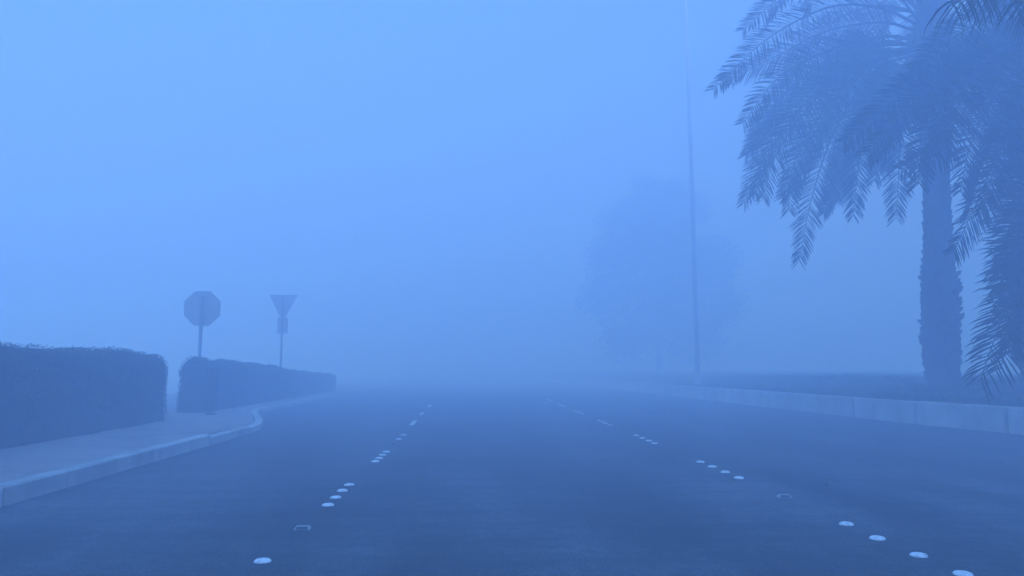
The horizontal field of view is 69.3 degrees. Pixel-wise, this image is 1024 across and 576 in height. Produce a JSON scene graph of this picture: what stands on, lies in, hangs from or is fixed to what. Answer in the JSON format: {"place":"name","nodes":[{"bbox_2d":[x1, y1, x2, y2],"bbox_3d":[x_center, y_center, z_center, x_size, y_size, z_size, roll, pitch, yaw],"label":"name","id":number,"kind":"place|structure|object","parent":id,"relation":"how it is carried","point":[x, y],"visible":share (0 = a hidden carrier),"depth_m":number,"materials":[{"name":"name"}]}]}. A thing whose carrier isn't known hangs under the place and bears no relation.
{"place":"outdoors","nodes":[
{"label":"outdoors","id":0,"kind":"place"},
{"bbox_2d":[0,372,447,482],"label":"pavement","id":1,"kind":"structure","parent":0,"point":[19,462],"depth_m":10.06,"materials":[{"name":"grey concrete"}]},
{"bbox_2d":[0,341,169,448],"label":"hedge","id":2,"kind":"object","parent":1,"relation":"on","point":[57,393],"visible":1,"depth_m":10.11,"materials":[{"name":"green plant"}]},
{"bbox_2d":[184,291,220,357],"bbox_3d":[-7.647,1.473,18.170,0.859,2.818,0.111,1,-6,-7],"label":"octagonal sign","id":3,"kind":"object","parent":1,"relation":"on","point":[201,309],"visible":0.95,"depth_m":18.30,"materials":[{"name":"metal"}]},
{"bbox_2d":[205,365,220,414],"bbox_3d":[-6.016,2.036,14.868,0.290,0.990,0.290,0,-6,-3],"label":"litter bin","id":4,"kind":"object","parent":1,"relation":"on","point":[212,380],"visible":1,"depth_m":14.77,"materials":[{"name":"metal"}]},
{"bbox_2d":[175,356,337,412],"bbox_3d":[-7.114,2.819,22.934,0.880,1.217,15.182,0,-6,-3],"label":"hedge","id":5,"kind":"object","parent":1,"relation":"on","point":[241,383],"visible":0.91,"depth_m":18.22,"materials":[{"name":"green plant"}]},
{"bbox_2d":[270,295,297,367],"bbox_3d":[-7.487,1.865,24.080,0.920,3.308,0.097,0,-6,0],"label":"triangular sign","id":6,"kind":"object","parent":1,"relation":"on","point":[283,304],"visible":0.96,"depth_m":24.23,"materials":[{"name":"metal"}]},
{"bbox_2d":[164,370,521,393],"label":"ground","id":7,"kind":"structure","parent":0,"point":[173,379],"depth_m":176.42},
{"bbox_2d":[0,376,430,506],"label":"kerb","id":8,"kind":"structure","parent":7,"relation":"on","point":[23,489],"depth_m":7.57,"materials":[{"name":"concrete"}]},
{"bbox_2d":[505,372,1023,434],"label":"raised kerb","id":9,"kind":"structure","parent":7,"relation":"on","point":[1004,419],"depth_m":15.99,"materials":[{"name":"concrete"}]},
{"bbox_2d":[0,0,1022,369],"label":"sky","id":10,"kind":"structure","parent":0,"point":[429,181],"materials":[{"name":"blue"}]},
{"bbox_2d":[0,372,1023,575],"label":"road","id":11,"kind":"structure","parent":0,"point":[474,419],"depth_m":6.09,"materials":[{"name":"grey asphalt"}]},
{"bbox_2d":[253,558,271,563],"bbox_3d":[-1.358,1.482,4.038,0.094,0.018,0.094,0,-7,11],"label":"road stud","id":12,"kind":"object","parent":11,"relation":"on","point":[262,560],"visible":1,"depth_m":4.01,"materials":[{"name":"ceramic"}]},
{"bbox_2d":[294,525,311,529],"bbox_3d":[-1.373,1.569,4.864,0.104,0.021,0.068,0,-6,-3],"label":"reflective marker","id":13,"kind":"object","parent":11,"relation":"on","point":[303,527],"visible":1,"depth_m":4.84,"materials":[{"name":"white plastic"}]},
{"bbox_2d":[322,503,333,506],"bbox_3d":[-1.411,1.660,5.688,0.094,0.018,0.094,-3,-7,37],"label":"road stud","id":14,"kind":"object","parent":11,"relation":"on","point":[328,504],"visible":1,"depth_m":5.66,"materials":[{"name":"ceramic"}]},
{"bbox_2d":[330,495,341,498],"bbox_3d":[-1.430,1.695,6.015,0.094,0.018,0.094,-4,-7,35],"label":"road stud","id":15,"kind":"object","parent":11,"relation":"on","point":[335,497],"visible":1,"depth_m":5.99,"materials":[{"name":"ceramic"}]},
{"bbox_2d":[337,489,347,491],"bbox_3d":[-1.454,1.732,6.353,0.094,0.018,0.094,0,-6,5],"label":"road stud","id":16,"kind":"object","parent":11,"relation":"on","point":[342,490],"visible":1,"depth_m":6.32,"materials":[{"name":"ceramic"}]},
{"bbox_2d":[777,494,791,497],"bbox_3d":[2.227,1.700,6.070,0.104,0.021,0.068,0,-6,-3],"label":"reflective marker","id":17,"kind":"object","parent":11,"relation":"on","point":[783,495],"visible":1,"depth_m":6.05,"materials":[{"name":"white plastic"}]},
{"bbox_2d":[839,521,853,525],"bbox_3d":[2.252,1.585,4.996,0.094,0.018,0.094,-2,-6,12],"label":"road stud","id":18,"kind":"object","parent":11,"relation":"on","point":[844,523],"visible":1,"depth_m":4.97,"materials":[{"name":"ceramic"}]},
{"bbox_2d":[869,535,885,540],"bbox_3d":[2.256,1.540,4.578,0.094,0.018,0.094,0,-5,-8],"label":"road stud","id":19,"kind":"object","parent":11,"relation":"on","point":[877,537],"visible":1,"depth_m":4.55,"materials":[{"name":"ceramic"}]},
{"bbox_2d":[909,552,927,557],"bbox_3d":[2.283,1.495,4.161,0.094,0.018,0.094,-4,-7,32],"label":"road stud","id":20,"kind":"object","parent":11,"relation":"on","point":[918,554],"visible":1,"depth_m":4.14,"materials":[{"name":"ceramic"}]},
{"bbox_2d":[952,570,973,575],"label":"road stud","id":21,"kind":"object","parent":11,"relation":"on","point":[960,573],"visible":1,"depth_m":3.77,"materials":[{"name":"ceramic"}]},
{"bbox_2d":[509,369,1023,406],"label":"grass bed","id":22,"kind":"object","parent":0,"point":[670,376],"visible":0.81,"depth_m":34.38,"materials":[{"name":"green plant"}]},
{"bbox_2d":[573,172,753,371],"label":"bushy tree","id":23,"kind":"object","parent":22,"relation":"on","point":[661,231],"visible":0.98,"depth_m":52.34,"materials":[{"name":"green plant"}]},
{"bbox_2d":[684,0,701,384],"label":"street lamp","id":24,"kind":"object","parent":22,"relation":"on","point":[697,377],"visible":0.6,"depth_m":27.77,"materials":[{"name":"grey metal"}]},
{"bbox_2d":[704,0,1017,386],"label":"palm tree","id":25,"kind":"object","parent":22,"relation":"on","point":[942,317],"visible":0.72,"depth_m":15.29,"materials":[{"name":"green plant"}]},
{"bbox_2d":[833,0,1023,406],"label":"palm tree","id":26,"kind":"object","parent":22,"relation":"on","point":[989,53],"visible":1,"depth_m":10.61,"materials":[{"name":"green plant"}]},
{"bbox_2d":[990,381,1023,396],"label":"bush","id":27,"kind":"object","parent":22,"relation":"on","point":[1007,388],"depth_m":13.30,"materials":[{"name":"green plant"}]},
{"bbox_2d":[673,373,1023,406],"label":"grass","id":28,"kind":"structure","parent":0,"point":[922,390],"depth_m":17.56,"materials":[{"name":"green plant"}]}
]}

